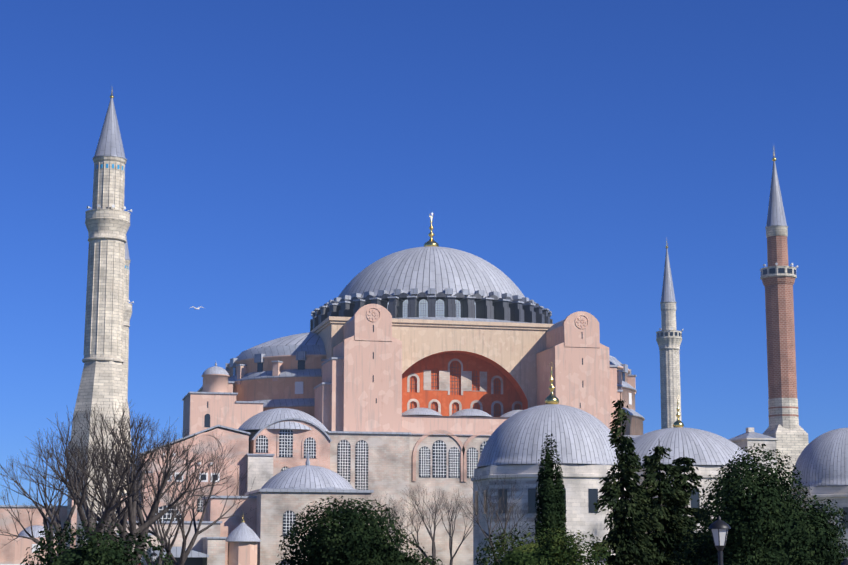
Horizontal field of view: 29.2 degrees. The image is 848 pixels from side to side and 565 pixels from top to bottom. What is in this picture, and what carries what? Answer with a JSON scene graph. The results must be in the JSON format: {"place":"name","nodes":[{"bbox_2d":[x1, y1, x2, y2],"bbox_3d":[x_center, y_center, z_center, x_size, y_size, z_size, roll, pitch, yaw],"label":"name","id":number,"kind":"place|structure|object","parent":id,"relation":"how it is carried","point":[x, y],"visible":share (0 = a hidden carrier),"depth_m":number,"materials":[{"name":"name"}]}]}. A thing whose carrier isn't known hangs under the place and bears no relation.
{"place":"outdoors","nodes":[
{"label":"outdoors","id":0,"kind":"place"},
{"bbox_2d":[86,521,226,564],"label":"wall","id":1,"kind":"structure","parent":0,"point":[208,547],"depth_m":205.88,"materials":[{"name":"stone"}]},
{"bbox_2d":[201,487,373,564],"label":"baptistery walls","id":2,"kind":"structure","parent":0,"point":[269,507],"depth_m":209.93,"materials":[{"name":"beige stone"}]},
{"bbox_2d":[283,510,295,535],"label":"baptistery wall lattices","id":3,"kind":"object","parent":2,"relation":"in","point":[289,516],"visible":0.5,"depth_m":208.76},
{"bbox_2d":[261,453,353,488],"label":"dome","id":4,"kind":"structure","parent":2,"relation":"on","point":[307,475],"depth_m":213.45,"materials":[{"name":"grey metal"}]},
{"bbox_2d":[0,0,847,505],"label":"sky","id":5,"kind":"structure","parent":0,"point":[276,151],"materials":[{"name":"blue"}]},
{"bbox_2d":[310,316,553,416],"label":"dome base walls","id":6,"kind":"structure","parent":0,"point":[508,350],"depth_m":266.21,"materials":[{"name":"beige paint"}]},
{"bbox_2d":[310,292,552,330],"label":"dome drum","id":7,"kind":"object","parent":6,"relation":"on","point":[439,304],"visible":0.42,"depth_m":270.42,"materials":[{"name":"grey stone"}]},
{"bbox_2d":[326,288,535,303],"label":"dome rib stubs","id":8,"kind":"object","parent":7,"relation":"on","point":[431,291],"visible":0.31,"depth_m":271.63,"materials":[{"name":"grey metal"}]},
{"bbox_2d":[338,246,524,299],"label":"main dome","id":9,"kind":"structure","parent":7,"relation":"on","point":[424,269],"depth_m":276.06,"materials":[{"name":"grey metal"}]},
{"bbox_2d":[424,213,438,246],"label":"finial","id":10,"kind":"object","parent":9,"relation":"on","point":[431,241],"visible":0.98,"depth_m":289.37,"materials":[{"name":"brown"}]},
{"bbox_2d":[402,353,520,415],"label":"tympanum wall","id":11,"kind":"structure","parent":6,"relation":"attached to","point":[508,397],"depth_m":267.25,"materials":[{"name":"red paint"}]},
{"bbox_2d":[407,358,521,416],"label":"arched windows","id":12,"kind":"structure","parent":11,"relation":"in","point":[465,381],"depth_m":267.05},
{"bbox_2d":[394,317,544,323],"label":"lead roof","id":13,"kind":"structure","parent":6,"relation":"on","point":[459,319],"depth_m":265.90,"materials":[{"name":"grey metal"}]},
{"bbox_2d":[471,463,632,564],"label":"turbe selim ii walls","id":14,"kind":"structure","parent":0,"point":[583,486],"depth_m":183.94,"materials":[{"name":"white stone"}]},
{"bbox_2d":[477,362,619,467],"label":"dome","id":15,"kind":"structure","parent":14,"relation":"on","point":[580,436],"depth_m":186.66,"materials":[{"name":"grey metal"}]},
{"bbox_2d":[609,356,644,434],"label":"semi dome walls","id":16,"kind":"structure","parent":0,"point":[626,383],"depth_m":280.46,"materials":[{"name":"pink paint"}]},
{"bbox_2d":[626,396,759,467],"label":"lead dome","id":17,"kind":"structure","parent":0,"point":[700,447],"depth_m":198.33,"materials":[{"name":"grey metal"}]},
{"bbox_2d":[791,485,847,558],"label":"turbe walls","id":18,"kind":"structure","parent":0,"point":[837,493],"depth_m":209.31,"materials":[{"name":"white stone"}]},
{"bbox_2d":[791,428,847,486],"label":"dome","id":19,"kind":"structure","parent":18,"relation":"on","point":[822,459],"depth_m":211.92,"materials":[{"name":"grey metal"}]},
{"label":"park paving","id":20,"kind":"structure","parent":0,"visible":0},
{"bbox_2d":[0,428,150,560],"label":"bare tree","id":21,"kind":"object","parent":20,"relation":"on","point":[48,509],"visible":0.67,"depth_m":62.43,"materials":[{"name":"brown plant"}]},
{"bbox_2d":[20,518,174,564],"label":"shrub","id":22,"kind":"object","parent":20,"relation":"on","point":[91,552],"visible":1,"depth_m":39.08,"materials":[{"name":"green plant"}]},
{"bbox_2d":[18,399,210,564],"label":"bare tree","id":23,"kind":"object","parent":20,"relation":"on","point":[122,523],"visible":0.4,"depth_m":71.11,"materials":[{"name":"brown plant"}]},
{"bbox_2d":[20,401,235,555],"bbox_3d":[-10.149,8.073,52.536,6.877,8.560,7.434,-3,-10,19],"label":"bare tree","id":24,"kind":"object","parent":20,"relation":"on","point":[130,498],"visible":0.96,"depth_m":52.71,"materials":[{"name":"brown plant"}]},
{"bbox_2d":[150,551,157,564],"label":"lamp post","id":25,"kind":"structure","parent":20,"relation":"on","point":[153,556],"depth_m":105.93,"materials":[{"name":"black metal"}]},
{"bbox_2d":[115,467,208,564],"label":"bare tree","id":26,"kind":"object","parent":20,"relation":"on","point":[169,546],"visible":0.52,"depth_m":80.31,"materials":[{"name":"brown plant"}]},
{"bbox_2d":[89,432,262,564],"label":"bare tree","id":27,"kind":"object","parent":20,"relation":"on","point":[185,552],"visible":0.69,"depth_m":92.26,"materials":[{"name":"brown plant"}]},
{"bbox_2d":[275,496,442,564],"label":"leafy tree","id":28,"kind":"object","parent":20,"relation":"on","point":[349,536],"visible":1,"depth_m":66.59,"materials":[{"name":"green plant"}]},
{"bbox_2d":[339,495,420,539],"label":"bare tree","id":29,"kind":"object","parent":20,"relation":"on","point":[389,502],"visible":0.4,"depth_m":147.66,"materials":[{"name":"brown plant"}]},
{"bbox_2d":[381,484,451,562],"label":"bare tree","id":30,"kind":"object","parent":20,"relation":"on","point":[434,511],"visible":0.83,"depth_m":118.73,"materials":[{"name":"brown plant"}]},
{"bbox_2d":[451,474,533,560],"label":"bare tree","id":31,"kind":"object","parent":20,"relation":"on","point":[498,517],"visible":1,"depth_m":128.25,"materials":[{"name":"brown plant"}]},
{"bbox_2d":[475,521,614,564],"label":"laurel shrub","id":32,"kind":"object","parent":20,"relation":"on","point":[551,551],"visible":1,"depth_m":58.00,"materials":[{"name":"green plant"}]},
{"bbox_2d":[534,433,566,547],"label":"cypress tree","id":33,"kind":"object","parent":20,"relation":"on","point":[551,498],"visible":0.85,"depth_m":90.38,"materials":[{"name":"green plant"}]},
{"bbox_2d":[589,392,661,564],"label":"tall spruce tree","id":34,"kind":"object","parent":20,"relation":"on","point":[620,542],"visible":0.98,"depth_m":89.82,"materials":[{"name":"green plant"}]},
{"bbox_2d":[629,443,696,564],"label":"fir tree","id":35,"kind":"object","parent":20,"relation":"on","point":[669,515],"visible":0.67,"depth_m":93.59,"materials":[{"name":"green plant"}]},
{"bbox_2d":[656,450,712,563],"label":"fir tree","id":36,"kind":"object","parent":20,"relation":"on","point":[681,478],"visible":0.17,"depth_m":97.57,"materials":[{"name":"green plant"}]},
{"bbox_2d":[708,516,730,564],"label":"lamp post","id":37,"kind":"object","parent":20,"relation":"on","point":[719,528],"visible":1,"depth_m":35.64,"materials":[{"name":"black metal"}]},
{"bbox_2d":[668,443,847,564],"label":"leafy tree","id":38,"kind":"object","parent":20,"relation":"on","point":[768,521],"visible":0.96,"depth_m":70.70,"materials":[{"name":"green plant"}]},
{"bbox_2d":[841,557,847,564],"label":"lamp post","id":39,"kind":"object","parent":20,"relation":"on","point":[844,562],"visible":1,"depth_m":60.14,"materials":[{"name":"black metal"}]},
{"label":"ground","id":40,"kind":"structure","parent":0,"visible":0},
{"bbox_2d":[14,525,56,563],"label":"domed building","id":41,"kind":"structure","parent":40,"relation":"on","point":[22,546],"depth_m":205.40,"materials":[{"name":"paint"}]},
{"bbox_2d":[66,90,131,548],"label":"minaret","id":42,"kind":"object","parent":40,"relation":"on","point":[102,381],"visible":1,"depth_m":231.99,"materials":[{"name":"beige stone"}]},
{"bbox_2d":[122,236,133,477],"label":"minaret","id":43,"kind":"object","parent":40,"relation":"on","point":[127,310],"visible":0.17,"depth_m":314.46,"materials":[{"name":"beige stone"}]},
{"bbox_2d":[0,425,274,563],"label":"building wall","id":44,"kind":"structure","parent":40,"relation":"on","point":[260,466],"depth_m":229.43,"materials":[{"name":"pink paint"}]},
{"bbox_2d":[155,496,205,520],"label":"windows","id":45,"kind":"structure","parent":44,"relation":"in","point":[165,516],"depth_m":227.30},
{"bbox_2d":[182,381,264,435],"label":"building block","id":46,"kind":"structure","parent":40,"relation":"on","point":[202,410],"depth_m":251.36,"materials":[{"name":"pink paint"}]},
{"bbox_2d":[202,363,229,391],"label":"turret","id":47,"kind":"object","parent":46,"relation":"on","point":[215,378],"visible":0.94,"depth_m":254.67,"materials":[{"name":"pink paint"}]},
{"bbox_2d":[225,513,260,564],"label":"kiosk","id":48,"kind":"object","parent":40,"relation":"on","point":[242,539],"visible":0.96,"depth_m":202.70,"materials":[{"name":"pink paint"}]},
{"bbox_2d":[225,345,327,416],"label":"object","id":49,"kind":"structure","parent":40,"relation":"on","point":[290,377],"depth_m":265.04,"materials":[{"name":"pink paint"}]},
{"bbox_2d":[241,332,323,352],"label":"half dome","id":50,"kind":"structure","parent":49,"relation":"on","point":[310,338],"depth_m":270.68,"materials":[{"name":"grey metal"}]},
{"bbox_2d":[248,418,410,556],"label":"building wall","id":51,"kind":"structure","parent":40,"relation":"on","point":[388,464],"depth_m":242.33,"materials":[{"name":"beige paint"}]},
{"bbox_2d":[238,408,328,431],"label":"curved roof","id":52,"kind":"structure","parent":51,"relation":"on","point":[260,420],"depth_m":237.74,"materials":[{"name":"grey metal"}]},
{"bbox_2d":[255,429,367,489],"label":"lattice","id":53,"kind":"object","parent":51,"relation":"in","point":[343,456],"visible":0.77,"depth_m":241.57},
{"bbox_2d":[375,509,425,543],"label":"bare tree","id":54,"kind":"object","parent":40,"relation":"on","point":[404,518],"visible":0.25,"depth_m":171.53,"materials":[{"name":"brown plant"}]},
{"bbox_2d":[245,415,639,564],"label":"aisle walls","id":55,"kind":"structure","parent":40,"relation":"on","point":[463,434],"depth_m":246.25,"materials":[{"name":"stone"}]},
{"bbox_2d":[314,304,401,431],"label":"buttress tower","id":56,"kind":"structure","parent":55,"relation":"on","point":[359,388],"depth_m":250.63,"materials":[{"name":"pink paint"}]},
{"bbox_2d":[402,408,441,415],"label":"small dome","id":57,"kind":"structure","parent":55,"relation":"on","point":[423,411],"depth_m":254.62,"materials":[{"name":"grey metal"}]},
{"bbox_2d":[419,440,486,477],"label":"arched windows","id":58,"kind":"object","parent":55,"relation":"in","point":[438,458],"visible":0.21,"depth_m":246.87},
{"bbox_2d":[451,409,491,416],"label":"small dome","id":59,"kind":"structure","parent":55,"relation":"on","point":[472,412],"depth_m":256.56,"materials":[{"name":"grey metal"}]},
{"bbox_2d":[500,410,521,416],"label":"small dome","id":60,"kind":"structure","parent":55,"relation":"on","point":[510,413],"depth_m":258.74,"materials":[{"name":"grey metal"}]},
{"bbox_2d":[536,311,622,429],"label":"buttress tower","id":61,"kind":"structure","parent":55,"relation":"on","point":[575,352],"depth_m":259.10,"materials":[{"name":"pink paint"}]},
{"bbox_2d":[430,488,485,564],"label":"bare tree","id":62,"kind":"object","parent":40,"relation":"on","point":[451,539],"visible":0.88,"depth_m":166.79,"materials":[{"name":"brown plant"}]},
{"bbox_2d":[483,493,535,554],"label":"bare tree","id":63,"kind":"object","parent":40,"relation":"on","point":[509,518],"visible":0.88,"depth_m":161.90,"materials":[{"name":"brown plant"}]},
{"bbox_2d":[656,241,682,428],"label":"minaret","id":64,"kind":"object","parent":40,"relation":"on","point":[669,338],"visible":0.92,"depth_m":335.87,"materials":[{"name":"white stone"}]},
{"bbox_2d":[634,465,762,532],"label":"turbe murad iii walls","id":65,"kind":"structure","parent":40,"relation":"on","point":[705,471],"depth_m":194.67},
{"bbox_2d":[728,427,778,485],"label":"building","id":66,"kind":"structure","parent":40,"relation":"on","point":[750,436],"depth_m":254.51,"materials":[{"name":"grey stone"}]},
{"bbox_2d":[760,149,808,485],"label":"minaret","id":67,"kind":"object","parent":40,"relation":"on","point":[778,276],"visible":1,"depth_m":259.29,"materials":[{"name":"red brick"}]}
]}

